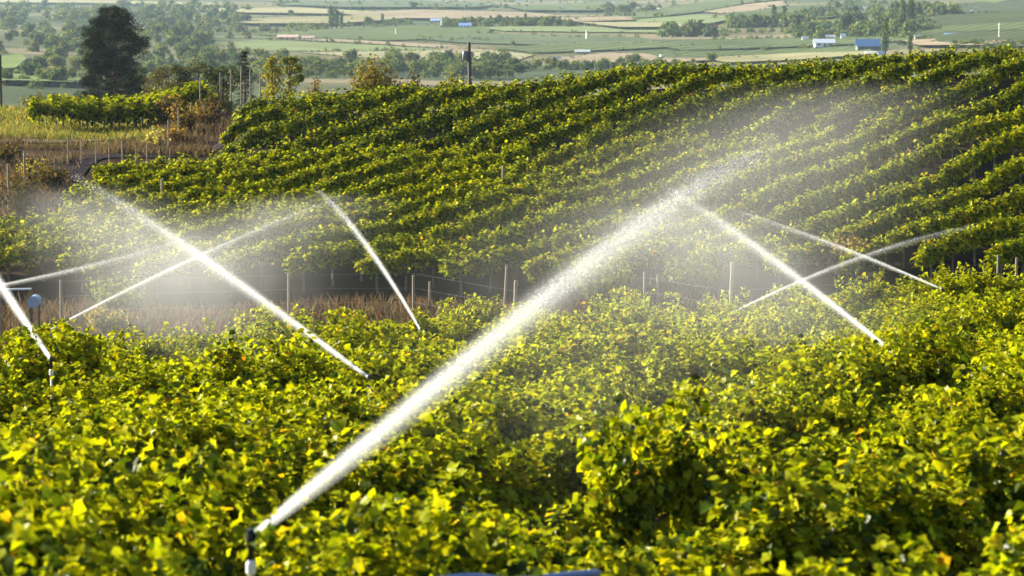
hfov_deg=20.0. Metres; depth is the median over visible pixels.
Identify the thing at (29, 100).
shrub
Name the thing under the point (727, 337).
grapevine
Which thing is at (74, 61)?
broadleaf tree
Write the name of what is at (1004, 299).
grapevine
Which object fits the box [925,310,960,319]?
grapevine
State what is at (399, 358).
grapevine
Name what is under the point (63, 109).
vine row
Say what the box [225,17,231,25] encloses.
broadleaf tree
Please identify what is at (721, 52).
field
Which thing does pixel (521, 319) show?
grapevine
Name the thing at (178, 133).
shrub
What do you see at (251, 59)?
broadleaf tree
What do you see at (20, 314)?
water jet
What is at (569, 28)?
field
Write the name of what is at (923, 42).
field
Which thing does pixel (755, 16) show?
broadleaf tree
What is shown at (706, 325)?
grapevine
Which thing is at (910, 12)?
poplar tree
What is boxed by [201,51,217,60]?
broadleaf tree
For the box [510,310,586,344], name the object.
grapevine
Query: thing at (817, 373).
grapevine
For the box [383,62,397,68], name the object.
field bush
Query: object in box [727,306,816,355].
grapevine
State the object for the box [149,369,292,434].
grapevine
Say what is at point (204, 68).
dark tree
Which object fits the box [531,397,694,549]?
grapevine
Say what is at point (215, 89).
shrub
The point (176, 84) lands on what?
shrub
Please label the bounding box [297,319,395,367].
grapevine
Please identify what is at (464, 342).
grapevine
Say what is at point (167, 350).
grapevine
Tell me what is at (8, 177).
fence post
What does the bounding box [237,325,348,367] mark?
grapevine
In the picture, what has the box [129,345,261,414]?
grapevine
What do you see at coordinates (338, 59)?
broadleaf tree
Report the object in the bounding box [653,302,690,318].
grapevine
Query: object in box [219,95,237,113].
shrub
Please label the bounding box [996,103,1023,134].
vine row
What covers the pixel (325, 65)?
field bush
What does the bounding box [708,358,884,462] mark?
grapevine
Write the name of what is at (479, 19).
broadleaf tree
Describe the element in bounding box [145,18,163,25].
broadleaf tree
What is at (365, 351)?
grapevine
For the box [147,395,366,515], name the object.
grapevine
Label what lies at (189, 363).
grapevine
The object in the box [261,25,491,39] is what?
field
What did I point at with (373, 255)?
water jet
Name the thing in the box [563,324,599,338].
grapevine
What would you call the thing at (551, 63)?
broadleaf tree
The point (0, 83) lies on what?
wooden post
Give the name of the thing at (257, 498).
grapevine
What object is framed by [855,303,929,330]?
grapevine
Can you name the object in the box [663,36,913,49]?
field
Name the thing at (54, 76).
broadleaf tree
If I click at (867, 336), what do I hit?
grapevine
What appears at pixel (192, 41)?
broadleaf tree
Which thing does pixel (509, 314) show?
grapevine
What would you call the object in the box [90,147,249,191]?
vine row
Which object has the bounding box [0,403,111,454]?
grapevine
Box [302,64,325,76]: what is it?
field bush
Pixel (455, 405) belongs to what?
grapevine
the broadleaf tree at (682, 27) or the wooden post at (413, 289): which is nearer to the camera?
the wooden post at (413, 289)
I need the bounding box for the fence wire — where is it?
[82,273,959,315]
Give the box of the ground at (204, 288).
[0,0,1023,575]
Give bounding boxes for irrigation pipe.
[444,569,599,575]
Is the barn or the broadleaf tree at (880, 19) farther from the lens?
the broadleaf tree at (880, 19)
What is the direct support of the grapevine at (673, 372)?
on the ground at (204, 288)
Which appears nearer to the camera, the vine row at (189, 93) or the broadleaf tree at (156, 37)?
the vine row at (189, 93)
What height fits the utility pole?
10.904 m
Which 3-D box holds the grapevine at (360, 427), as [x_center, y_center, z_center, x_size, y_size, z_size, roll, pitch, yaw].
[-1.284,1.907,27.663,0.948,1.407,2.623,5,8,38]
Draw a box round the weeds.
[0,288,833,360]
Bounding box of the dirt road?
[0,111,234,220]
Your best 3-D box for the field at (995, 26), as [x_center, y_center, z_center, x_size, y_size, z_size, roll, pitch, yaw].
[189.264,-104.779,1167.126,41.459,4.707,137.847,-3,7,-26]
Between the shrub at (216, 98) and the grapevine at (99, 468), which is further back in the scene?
the shrub at (216, 98)
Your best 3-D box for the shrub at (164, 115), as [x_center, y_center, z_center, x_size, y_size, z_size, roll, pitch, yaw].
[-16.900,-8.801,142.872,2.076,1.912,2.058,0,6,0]
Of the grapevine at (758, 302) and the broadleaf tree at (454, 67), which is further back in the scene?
the broadleaf tree at (454, 67)
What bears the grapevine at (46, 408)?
on the ground at (204, 288)
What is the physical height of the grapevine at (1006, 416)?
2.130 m
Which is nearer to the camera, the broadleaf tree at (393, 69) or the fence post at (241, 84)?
the fence post at (241, 84)
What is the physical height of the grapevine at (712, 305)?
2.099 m
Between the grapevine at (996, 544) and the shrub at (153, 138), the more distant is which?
the shrub at (153, 138)
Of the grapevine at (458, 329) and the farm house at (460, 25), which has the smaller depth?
the grapevine at (458, 329)
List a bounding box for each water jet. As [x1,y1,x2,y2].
[0,279,49,356]
[5,235,194,284]
[51,196,337,328]
[71,174,366,376]
[255,140,771,531]
[316,187,419,328]
[662,186,890,352]
[733,210,937,286]
[733,225,975,311]
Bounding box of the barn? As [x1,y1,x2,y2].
[854,39,881,50]
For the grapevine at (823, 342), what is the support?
on the ground at (204, 288)
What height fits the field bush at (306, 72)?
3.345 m
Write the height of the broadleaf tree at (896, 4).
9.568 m
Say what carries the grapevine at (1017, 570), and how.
on the ground at (204, 288)
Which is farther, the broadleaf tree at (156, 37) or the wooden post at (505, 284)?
the broadleaf tree at (156, 37)
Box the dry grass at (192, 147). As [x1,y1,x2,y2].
[0,108,243,255]
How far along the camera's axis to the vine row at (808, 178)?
107.38 m
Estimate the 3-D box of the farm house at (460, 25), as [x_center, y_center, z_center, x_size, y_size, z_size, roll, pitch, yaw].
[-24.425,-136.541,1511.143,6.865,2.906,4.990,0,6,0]
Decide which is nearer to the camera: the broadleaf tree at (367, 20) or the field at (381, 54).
the field at (381, 54)
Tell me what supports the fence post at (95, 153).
on the ground at (204, 288)
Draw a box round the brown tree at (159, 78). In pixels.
[141,65,176,92]
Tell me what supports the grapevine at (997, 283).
on the ground at (204, 288)
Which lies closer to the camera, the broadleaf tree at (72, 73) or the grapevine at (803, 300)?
the grapevine at (803, 300)
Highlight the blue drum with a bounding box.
[27,294,41,326]
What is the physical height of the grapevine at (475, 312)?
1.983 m
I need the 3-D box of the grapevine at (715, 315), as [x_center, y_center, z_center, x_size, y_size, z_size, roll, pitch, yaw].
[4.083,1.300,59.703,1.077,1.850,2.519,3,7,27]
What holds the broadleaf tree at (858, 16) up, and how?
on the ground at (204, 288)
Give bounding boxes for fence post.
[7,164,9,209]
[23,151,25,190]
[67,138,68,163]
[95,137,96,164]
[108,141,109,160]
[146,144,147,163]
[168,120,169,146]
[199,77,200,103]
[220,72,220,112]
[230,70,231,104]
[240,67,241,108]
[249,69,250,102]
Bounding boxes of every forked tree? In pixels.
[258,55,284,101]
[278,56,304,97]
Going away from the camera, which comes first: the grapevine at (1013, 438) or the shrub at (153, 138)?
the grapevine at (1013, 438)
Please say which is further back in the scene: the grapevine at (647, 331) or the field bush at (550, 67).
the field bush at (550, 67)
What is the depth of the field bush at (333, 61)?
914.14 m
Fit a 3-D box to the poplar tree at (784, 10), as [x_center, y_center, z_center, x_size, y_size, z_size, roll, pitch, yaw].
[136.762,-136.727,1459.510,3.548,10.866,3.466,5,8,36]
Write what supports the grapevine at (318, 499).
on the ground at (204, 288)
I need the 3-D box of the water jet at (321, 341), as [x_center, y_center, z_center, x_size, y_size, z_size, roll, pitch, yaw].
[-5.234,-0.615,46.620,0.391,1.454,20.486,-2,7,-19]
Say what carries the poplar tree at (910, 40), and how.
on the ground at (204, 288)
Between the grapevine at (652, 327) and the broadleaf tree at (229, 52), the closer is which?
the grapevine at (652, 327)
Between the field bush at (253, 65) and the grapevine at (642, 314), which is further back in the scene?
the field bush at (253, 65)
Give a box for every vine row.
[0,138,362,231]
[0,141,413,262]
[0,142,532,287]
[0,146,472,273]
[24,92,96,127]
[46,93,120,128]
[55,131,593,291]
[60,144,309,204]
[69,91,146,129]
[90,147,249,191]
[98,87,168,130]
[122,82,194,128]
[129,131,654,296]
[138,80,216,124]
[204,130,714,296]
[218,81,523,158]
[219,83,458,148]
[232,88,384,122]
[251,75,583,163]
[281,132,779,292]
[302,66,652,156]
[352,121,838,293]
[363,60,716,162]
[435,60,773,160]
[438,113,902,296]
[501,57,840,157]
[521,108,963,296]
[579,52,901,152]
[606,109,1023,288]
[646,48,963,150]
[686,123,1023,288]
[717,44,1022,147]
[761,153,1023,291]
[786,44,1023,145]
[840,183,1023,285]
[853,55,1023,137]
[909,206,1023,282]
[924,75,1023,138]
[983,230,1023,279]
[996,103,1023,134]
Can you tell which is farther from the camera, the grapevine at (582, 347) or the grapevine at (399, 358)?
the grapevine at (582, 347)
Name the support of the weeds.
on the ground at (204, 288)
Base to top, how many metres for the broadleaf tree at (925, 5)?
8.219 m
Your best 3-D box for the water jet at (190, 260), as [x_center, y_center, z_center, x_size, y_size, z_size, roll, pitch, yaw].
[-6.572,-0.483,59.445,7.224,3.311,0.193,3,7,23]
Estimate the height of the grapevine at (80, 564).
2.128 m
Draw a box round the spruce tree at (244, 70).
[233,51,257,105]
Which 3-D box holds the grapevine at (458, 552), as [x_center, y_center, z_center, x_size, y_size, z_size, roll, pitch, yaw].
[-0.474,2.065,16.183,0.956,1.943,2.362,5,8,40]
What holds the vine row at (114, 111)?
on the ground at (204, 288)
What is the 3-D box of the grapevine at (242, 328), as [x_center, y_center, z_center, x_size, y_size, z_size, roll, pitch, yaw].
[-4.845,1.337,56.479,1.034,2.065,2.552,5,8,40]
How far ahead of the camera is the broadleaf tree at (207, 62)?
805.38 m
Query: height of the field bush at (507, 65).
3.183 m
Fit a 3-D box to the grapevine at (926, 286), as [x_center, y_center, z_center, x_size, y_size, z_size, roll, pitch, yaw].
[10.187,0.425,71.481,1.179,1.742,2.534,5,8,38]
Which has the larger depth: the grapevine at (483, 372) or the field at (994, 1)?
the field at (994, 1)
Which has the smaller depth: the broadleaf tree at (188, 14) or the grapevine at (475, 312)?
the grapevine at (475, 312)
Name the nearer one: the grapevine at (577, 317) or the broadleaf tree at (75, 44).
the grapevine at (577, 317)
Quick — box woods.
[0,0,1023,88]
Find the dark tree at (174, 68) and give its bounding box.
[161,64,194,90]
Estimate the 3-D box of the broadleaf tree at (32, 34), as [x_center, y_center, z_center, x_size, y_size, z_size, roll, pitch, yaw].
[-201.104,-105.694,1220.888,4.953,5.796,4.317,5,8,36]
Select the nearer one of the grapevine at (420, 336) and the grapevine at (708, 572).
the grapevine at (708, 572)
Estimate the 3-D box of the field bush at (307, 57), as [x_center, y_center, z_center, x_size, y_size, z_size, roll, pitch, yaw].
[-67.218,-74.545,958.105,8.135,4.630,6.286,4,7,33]
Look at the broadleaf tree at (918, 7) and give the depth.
1469.58 m
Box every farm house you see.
[458,23,471,27]
[812,39,835,46]
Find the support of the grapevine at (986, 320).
on the ground at (204, 288)
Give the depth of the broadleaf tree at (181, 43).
1129.25 m
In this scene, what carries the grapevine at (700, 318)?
on the ground at (204, 288)
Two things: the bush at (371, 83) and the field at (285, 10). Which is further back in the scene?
the field at (285, 10)
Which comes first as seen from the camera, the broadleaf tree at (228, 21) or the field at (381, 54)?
the field at (381, 54)
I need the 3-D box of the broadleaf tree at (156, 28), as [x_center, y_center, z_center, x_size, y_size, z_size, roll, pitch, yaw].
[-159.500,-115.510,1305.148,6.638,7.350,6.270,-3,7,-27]
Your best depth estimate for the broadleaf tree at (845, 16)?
1276.12 m
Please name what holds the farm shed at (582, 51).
on the ground at (204, 288)
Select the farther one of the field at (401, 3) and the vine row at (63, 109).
the field at (401, 3)
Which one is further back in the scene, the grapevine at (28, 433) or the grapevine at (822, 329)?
the grapevine at (822, 329)
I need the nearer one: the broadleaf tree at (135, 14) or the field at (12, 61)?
the field at (12, 61)
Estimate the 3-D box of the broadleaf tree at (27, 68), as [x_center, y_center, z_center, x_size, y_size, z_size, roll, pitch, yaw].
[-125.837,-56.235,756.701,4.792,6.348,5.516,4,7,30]
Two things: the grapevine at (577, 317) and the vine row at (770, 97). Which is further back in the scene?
the vine row at (770, 97)
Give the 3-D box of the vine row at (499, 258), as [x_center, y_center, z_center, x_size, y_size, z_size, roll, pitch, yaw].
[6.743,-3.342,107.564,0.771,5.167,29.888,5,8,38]
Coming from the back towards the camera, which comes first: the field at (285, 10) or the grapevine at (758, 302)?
the field at (285, 10)
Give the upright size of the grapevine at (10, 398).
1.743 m
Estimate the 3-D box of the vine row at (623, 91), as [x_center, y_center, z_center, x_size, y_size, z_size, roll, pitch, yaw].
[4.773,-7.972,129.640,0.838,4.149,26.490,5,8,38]
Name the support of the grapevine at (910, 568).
on the ground at (204, 288)
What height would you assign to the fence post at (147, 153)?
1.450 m
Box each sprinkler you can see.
[49,356,53,398]
[245,528,255,575]
[367,374,370,399]
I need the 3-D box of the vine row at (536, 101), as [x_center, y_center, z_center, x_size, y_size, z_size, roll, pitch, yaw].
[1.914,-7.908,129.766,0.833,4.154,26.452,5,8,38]
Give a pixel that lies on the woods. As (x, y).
(794, 22)
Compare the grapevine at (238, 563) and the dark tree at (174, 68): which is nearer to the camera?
the grapevine at (238, 563)
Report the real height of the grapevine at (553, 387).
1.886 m
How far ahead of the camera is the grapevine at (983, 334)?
47.33 m
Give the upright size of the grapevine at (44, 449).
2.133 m
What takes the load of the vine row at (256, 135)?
on the ground at (204, 288)
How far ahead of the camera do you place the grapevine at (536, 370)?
42.19 m
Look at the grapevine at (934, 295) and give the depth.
61.63 m
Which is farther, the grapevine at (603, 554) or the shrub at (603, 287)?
the shrub at (603, 287)
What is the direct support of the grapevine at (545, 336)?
on the ground at (204, 288)
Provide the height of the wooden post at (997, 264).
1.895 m
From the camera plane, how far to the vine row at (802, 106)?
126.92 m
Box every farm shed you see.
[277,35,298,39]
[301,36,314,38]
[430,19,440,22]
[575,50,589,53]
[877,51,884,55]
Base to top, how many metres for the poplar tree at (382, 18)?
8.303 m
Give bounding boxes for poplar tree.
[327,5,335,28]
[334,8,339,27]
[339,12,343,27]
[380,13,384,25]
[770,4,777,15]
[781,5,787,13]
[880,16,891,53]
[897,0,906,22]
[905,0,916,20]
[907,34,912,51]
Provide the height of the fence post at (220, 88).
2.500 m
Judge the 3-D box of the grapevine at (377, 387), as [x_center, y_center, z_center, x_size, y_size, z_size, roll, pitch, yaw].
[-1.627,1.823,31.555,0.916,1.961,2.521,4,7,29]
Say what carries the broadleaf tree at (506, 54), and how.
on the ground at (204, 288)
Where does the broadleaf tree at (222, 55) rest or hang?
on the ground at (204, 288)
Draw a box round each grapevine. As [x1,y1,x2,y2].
[0,319,114,415]
[0,359,106,434]
[0,366,22,420]
[0,401,157,482]
[0,403,77,481]
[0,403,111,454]
[0,419,138,568]
[0,420,112,522]
[0,427,119,575]
[0,438,280,575]
[0,493,208,575]
[3,318,84,365]
[36,365,186,430]
[47,350,150,390]
[49,368,262,502]
[58,361,177,400]
[60,325,154,382]
[64,388,223,436]
[78,424,303,569]
[102,337,163,364]
[109,398,269,453]
[126,317,215,364]
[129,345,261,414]
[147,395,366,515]
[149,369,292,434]
[152,343,251,392]
[171,320,276,367]
[183,324,271,352]
[203,346,321,371]
[205,327,334,409]
[207,364,385,503]
[207,439,424,568]
[210,490,410,575]
[220,303,317,343]
[230,489,536,575]
[235,318,322,352]
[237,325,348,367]
[248,371,370,429]
[250,333,341,360]
[284,334,403,406]
[287,306,377,348]
[293,554,345,575]
[295,341,393,381]
[296,410,468,502]
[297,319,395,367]
[309,367,442,456]
[310,395,528,528]
[310,458,538,575]
[345,352,399,368]
[353,370,553,525]
[357,339,476,401]
[358,341,450,384]
[360,317,455,360]
[360,330,459,380]
[369,319,415,341]
[404,368,531,414]
[407,385,519,414]
[408,334,510,377]
[410,300,496,349]
[427,292,506,330]
[431,336,509,358]
[435,351,528,392]
[438,427,598,532]
[463,312,539,357]
[468,493,623,571]
[469,328,557,369]
[475,323,507,335]
[475,377,578,407]
[478,319,560,357]
[482,300,541,326]
[483,327,598,397]
[485,305,561,336]
[486,376,587,529]
[490,382,622,536]
[508,310,570,326]
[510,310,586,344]
[517,570,543,575]
[525,529,689,575]
[526,324,615,347]
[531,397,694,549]
[534,336,604,364]
[539,350,654,400]
[546,374,748,574]
[548,317,650,380]
[552,307,607,329]
[554,348,687,424]
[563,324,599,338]
[564,508,825,575]
[576,304,642,337]
[580,405,690,492]
[582,285,649,325]
[585,323,626,338]
[589,328,661,354]
[604,326,702,369]
[606,311,669,341]
[607,338,723,402]
[615,289,689,328]
[631,367,740,423]
[632,417,861,564]
[636,390,796,537]
[646,301,710,343]
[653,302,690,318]
[665,310,719,323]
[665,332,748,368]
[670,305,750,346]
[672,334,769,396]
[677,566,740,575]
[683,409,732,538]
[684,323,756,356]
[687,307,745,332]
[693,364,788,419]
[700,436,929,575]
[701,287,751,318]
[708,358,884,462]
[710,349,838,421]
[714,313,790,345]
[715,330,800,363]
[725,302,782,329]
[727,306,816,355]
[733,297,788,317]
[734,345,830,390]
[744,523,950,575]
[745,336,856,392]
[758,280,817,312]
[762,295,824,321]
[762,308,824,335]
[772,324,837,355]
[775,418,931,517]
[776,317,842,343]
[777,330,858,365]
[778,335,916,427]
[800,293,860,314]
[802,293,868,331]
[806,330,908,388]
[808,382,933,468]
[812,309,885,339]
[828,323,913,357]
[830,268,890,309]
[833,319,885,343]
[839,438,1023,575]
[843,307,900,327]
[852,313,987,413]
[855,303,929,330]
[855,385,999,494]
[865,322,964,363]
[867,295,936,319]
[869,280,924,310]
[870,289,925,313]
[877,313,943,343]
[881,380,1014,435]
[893,268,947,298]
[894,289,956,305]
[902,297,986,345]
[914,290,967,314]
[920,553,1023,575]
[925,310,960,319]
[931,259,992,303]
[931,413,1023,570]
[932,290,1000,318]
[942,322,1006,365]
[943,285,1000,313]
[943,308,1016,343]
[946,351,1021,401]
[951,345,1023,437]
[965,262,1023,305]
[965,346,990,374]
[968,418,1023,482]
[974,288,1023,339]
[974,329,1023,374]
[975,292,1023,315]
[978,341,1023,437]
[978,474,1023,575]
[982,329,1021,352]
[1001,272,1023,295]
[1002,366,1023,435]
[1003,312,1023,342]
[1014,327,1023,346]
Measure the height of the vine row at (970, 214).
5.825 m
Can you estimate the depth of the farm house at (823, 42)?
1162.94 m
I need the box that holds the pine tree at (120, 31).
[74,4,151,123]
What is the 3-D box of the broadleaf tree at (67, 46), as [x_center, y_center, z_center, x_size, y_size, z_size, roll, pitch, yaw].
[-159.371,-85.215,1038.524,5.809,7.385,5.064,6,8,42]
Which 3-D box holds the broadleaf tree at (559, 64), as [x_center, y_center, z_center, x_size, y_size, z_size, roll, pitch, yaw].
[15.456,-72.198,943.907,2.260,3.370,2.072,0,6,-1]
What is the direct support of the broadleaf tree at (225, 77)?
on the ground at (204, 288)
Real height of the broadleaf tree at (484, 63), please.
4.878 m
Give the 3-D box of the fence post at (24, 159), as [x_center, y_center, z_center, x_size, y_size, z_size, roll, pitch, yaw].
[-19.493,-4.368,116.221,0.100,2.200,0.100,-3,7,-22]
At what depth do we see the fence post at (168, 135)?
129.00 m
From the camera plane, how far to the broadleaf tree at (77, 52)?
1022.82 m
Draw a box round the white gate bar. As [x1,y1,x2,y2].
[0,286,30,335]
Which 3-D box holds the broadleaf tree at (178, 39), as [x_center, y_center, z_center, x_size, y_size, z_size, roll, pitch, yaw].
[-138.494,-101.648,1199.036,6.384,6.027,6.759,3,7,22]
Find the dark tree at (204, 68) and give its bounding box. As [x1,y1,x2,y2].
[176,57,218,108]
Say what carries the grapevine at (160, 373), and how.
on the ground at (204, 288)
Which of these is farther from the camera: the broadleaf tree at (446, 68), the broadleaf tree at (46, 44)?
the broadleaf tree at (46, 44)
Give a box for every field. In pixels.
[0,0,221,4]
[1,53,25,67]
[2,74,78,81]
[195,7,372,12]
[213,40,440,50]
[238,15,400,22]
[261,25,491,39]
[275,0,499,6]
[295,39,458,47]
[304,49,530,61]
[343,9,558,17]
[419,33,657,44]
[439,47,481,51]
[485,26,658,32]
[496,38,748,52]
[502,1,637,9]
[558,52,706,63]
[561,16,633,20]
[583,22,681,26]
[614,0,768,18]
[615,14,725,23]
[641,47,872,56]
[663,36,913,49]
[705,0,786,12]
[705,51,876,61]
[721,2,907,16]
[903,39,1012,44]
[910,0,1023,45]
[916,22,1023,32]
[965,0,1005,2]
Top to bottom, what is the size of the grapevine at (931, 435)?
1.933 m
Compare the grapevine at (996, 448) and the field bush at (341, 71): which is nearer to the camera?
the grapevine at (996, 448)
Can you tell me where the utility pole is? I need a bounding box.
[462,42,471,105]
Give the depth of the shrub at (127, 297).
90.28 m
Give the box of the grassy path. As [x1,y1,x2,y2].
[1,128,201,142]
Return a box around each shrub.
[0,141,31,162]
[0,171,33,207]
[2,169,43,217]
[16,154,51,181]
[17,90,49,107]
[27,160,69,190]
[81,271,148,314]
[83,302,138,336]
[144,126,170,146]
[153,93,188,123]
[157,124,187,140]
[166,103,202,130]
[168,77,193,112]
[190,96,220,126]
[203,78,229,110]
[204,92,227,113]
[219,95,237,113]
[547,247,608,300]
[568,249,636,304]
[661,249,724,297]
[822,227,889,281]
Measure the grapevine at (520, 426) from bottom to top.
1.876 m
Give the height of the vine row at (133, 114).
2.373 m
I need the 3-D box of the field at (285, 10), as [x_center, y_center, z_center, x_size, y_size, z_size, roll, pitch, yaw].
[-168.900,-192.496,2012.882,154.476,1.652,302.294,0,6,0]
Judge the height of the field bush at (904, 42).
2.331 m
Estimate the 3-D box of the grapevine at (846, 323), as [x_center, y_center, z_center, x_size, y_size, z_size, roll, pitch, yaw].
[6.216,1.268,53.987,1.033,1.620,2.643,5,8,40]
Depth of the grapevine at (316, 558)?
15.65 m
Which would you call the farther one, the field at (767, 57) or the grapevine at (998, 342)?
the field at (767, 57)
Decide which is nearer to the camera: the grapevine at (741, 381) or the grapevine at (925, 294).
the grapevine at (741, 381)
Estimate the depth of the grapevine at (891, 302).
65.03 m
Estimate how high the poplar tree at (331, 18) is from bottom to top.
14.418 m
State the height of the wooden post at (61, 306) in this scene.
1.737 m
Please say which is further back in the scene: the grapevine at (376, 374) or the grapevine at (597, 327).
the grapevine at (597, 327)
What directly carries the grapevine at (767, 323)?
on the ground at (204, 288)
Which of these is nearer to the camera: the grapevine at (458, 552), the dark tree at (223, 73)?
the grapevine at (458, 552)
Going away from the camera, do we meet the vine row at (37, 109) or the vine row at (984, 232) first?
the vine row at (984, 232)
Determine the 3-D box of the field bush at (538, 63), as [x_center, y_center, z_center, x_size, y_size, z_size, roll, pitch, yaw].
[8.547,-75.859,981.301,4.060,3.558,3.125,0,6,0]
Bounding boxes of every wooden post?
[0,55,1,107]
[59,280,62,321]
[287,273,289,313]
[412,275,414,313]
[429,281,430,300]
[503,265,507,305]
[513,280,517,310]
[643,272,645,306]
[656,275,658,303]
[729,262,733,303]
[997,255,998,275]
[1015,257,1017,282]
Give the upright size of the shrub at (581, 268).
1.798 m
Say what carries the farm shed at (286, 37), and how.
on the ground at (204, 288)
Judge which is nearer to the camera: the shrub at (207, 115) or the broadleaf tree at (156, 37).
the shrub at (207, 115)
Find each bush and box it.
[250,61,277,69]
[252,61,268,70]
[258,53,271,59]
[299,69,318,77]
[300,55,318,61]
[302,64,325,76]
[305,75,327,111]
[310,61,329,70]
[319,57,340,66]
[323,70,337,78]
[333,68,347,76]
[344,53,403,113]
[362,61,387,66]
[366,64,390,75]
[381,52,396,61]
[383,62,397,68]
[384,47,402,55]
[388,71,406,88]
[392,52,407,62]
[407,69,424,87]
[421,69,439,78]
[426,51,440,55]
[427,60,449,73]
[439,66,471,109]
[471,69,484,79]
[472,63,496,77]
[484,51,507,62]
[485,66,507,78]
[500,69,514,77]
[501,63,511,69]
[529,64,537,69]
[532,58,542,66]
[542,64,553,70]
[896,40,906,44]
[953,43,960,49]
[972,40,982,47]
[984,43,995,49]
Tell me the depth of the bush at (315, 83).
153.73 m
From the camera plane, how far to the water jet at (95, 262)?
56.88 m
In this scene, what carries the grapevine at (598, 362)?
on the ground at (204, 288)
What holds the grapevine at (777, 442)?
on the ground at (204, 288)
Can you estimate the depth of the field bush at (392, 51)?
1058.10 m
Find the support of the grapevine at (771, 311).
on the ground at (204, 288)
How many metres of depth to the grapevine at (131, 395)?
32.33 m
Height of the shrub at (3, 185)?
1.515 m
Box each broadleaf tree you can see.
[2,68,12,84]
[3,32,13,42]
[4,16,14,23]
[18,60,36,75]
[23,22,36,32]
[28,30,38,39]
[30,55,49,68]
[34,67,44,76]
[37,68,50,84]
[42,38,57,48]
[42,50,52,57]
[46,34,62,43]
[46,69,60,86]
[47,54,66,67]
[49,45,68,57]
[52,65,68,86]
[58,39,72,52]
[60,23,71,36]
[67,67,76,76]
[68,56,83,71]
[71,40,81,49]
[75,47,84,56]
[80,64,92,73]
[127,11,137,21]
[141,60,157,72]
[142,12,156,18]
[143,62,155,73]
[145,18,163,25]
[150,23,164,33]
[153,33,161,44]
[155,21,168,33]
[157,15,170,23]
[157,63,169,76]
[164,35,176,47]
[165,16,175,25]
[168,25,182,36]
[171,35,184,43]
[173,41,188,48]
[173,43,184,58]
[175,43,195,56]
[176,19,190,29]
[180,9,193,19]
[183,24,194,36]
[184,55,200,69]
[186,37,202,47]
[191,30,206,44]
[192,59,208,74]
[198,46,212,56]
[200,54,216,63]
[200,68,219,86]
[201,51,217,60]
[208,60,219,69]
[215,50,228,63]
[221,70,236,82]
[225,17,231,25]
[227,50,238,61]
[229,52,241,64]
[239,13,251,19]
[248,56,257,65]
[250,47,268,57]
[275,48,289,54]
[326,65,335,71]
[336,57,344,67]
[343,48,358,59]
[345,69,355,76]
[352,64,366,77]
[363,16,373,24]
[385,64,395,74]
[396,18,404,23]
[403,51,420,64]
[408,1,417,8]
[409,60,427,74]
[437,50,455,58]
[442,62,459,73]
[449,64,464,77]
[450,70,463,79]
[454,52,472,61]
[456,63,473,79]
[474,61,487,65]
[476,16,483,24]
[479,51,488,57]
[492,17,497,24]
[496,14,502,22]
[500,52,510,58]
[507,57,520,64]
[509,63,526,74]
[549,61,557,67]
[556,61,561,69]
[610,61,616,68]
[617,4,624,12]
[618,61,627,68]
[628,1,636,10]
[628,53,641,60]
[680,22,687,31]
[686,19,700,30]
[706,51,717,64]
[749,14,762,22]
[796,9,808,19]
[817,6,825,13]
[834,1,842,8]
[838,11,853,28]
[852,11,863,20]
[874,15,890,29]
[888,0,899,9]
[914,2,921,14]
[921,2,930,10]
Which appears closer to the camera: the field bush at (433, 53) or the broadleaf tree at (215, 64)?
the broadleaf tree at (215, 64)
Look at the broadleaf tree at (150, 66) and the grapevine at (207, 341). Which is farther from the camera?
the broadleaf tree at (150, 66)
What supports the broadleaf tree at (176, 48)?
on the ground at (204, 288)
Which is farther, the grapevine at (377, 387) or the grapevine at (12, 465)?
the grapevine at (377, 387)
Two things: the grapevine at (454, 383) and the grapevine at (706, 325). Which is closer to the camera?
the grapevine at (454, 383)
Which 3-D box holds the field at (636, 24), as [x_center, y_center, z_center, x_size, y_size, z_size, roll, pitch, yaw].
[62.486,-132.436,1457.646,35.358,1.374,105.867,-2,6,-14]
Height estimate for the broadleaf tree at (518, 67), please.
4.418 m
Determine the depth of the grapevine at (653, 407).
31.38 m
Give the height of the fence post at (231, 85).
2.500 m
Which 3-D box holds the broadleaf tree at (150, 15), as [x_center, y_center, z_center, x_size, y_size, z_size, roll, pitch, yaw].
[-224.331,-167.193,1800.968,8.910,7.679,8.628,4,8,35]
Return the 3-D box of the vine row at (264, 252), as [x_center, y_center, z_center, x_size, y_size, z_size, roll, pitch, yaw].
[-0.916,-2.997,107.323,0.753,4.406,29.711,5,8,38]
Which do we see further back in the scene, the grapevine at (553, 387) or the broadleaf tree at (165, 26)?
the broadleaf tree at (165, 26)
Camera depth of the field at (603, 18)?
1558.75 m
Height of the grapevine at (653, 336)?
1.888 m
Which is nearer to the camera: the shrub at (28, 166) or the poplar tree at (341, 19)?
the shrub at (28, 166)
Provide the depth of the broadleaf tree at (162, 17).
1580.65 m
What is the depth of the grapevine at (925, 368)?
35.62 m
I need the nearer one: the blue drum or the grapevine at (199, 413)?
the grapevine at (199, 413)
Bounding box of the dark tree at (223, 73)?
[205,65,243,100]
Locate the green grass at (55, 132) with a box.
[0,104,196,141]
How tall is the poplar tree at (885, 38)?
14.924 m
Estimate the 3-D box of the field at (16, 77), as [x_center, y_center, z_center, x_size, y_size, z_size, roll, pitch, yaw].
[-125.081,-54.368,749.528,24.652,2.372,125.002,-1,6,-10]
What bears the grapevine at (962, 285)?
on the ground at (204, 288)
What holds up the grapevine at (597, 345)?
on the ground at (204, 288)
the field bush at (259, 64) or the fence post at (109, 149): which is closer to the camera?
the fence post at (109, 149)
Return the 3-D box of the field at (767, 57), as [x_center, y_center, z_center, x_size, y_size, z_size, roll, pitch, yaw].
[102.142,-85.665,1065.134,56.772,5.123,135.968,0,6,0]
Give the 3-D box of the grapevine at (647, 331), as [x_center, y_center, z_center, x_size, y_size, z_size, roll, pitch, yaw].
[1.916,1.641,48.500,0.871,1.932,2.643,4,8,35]

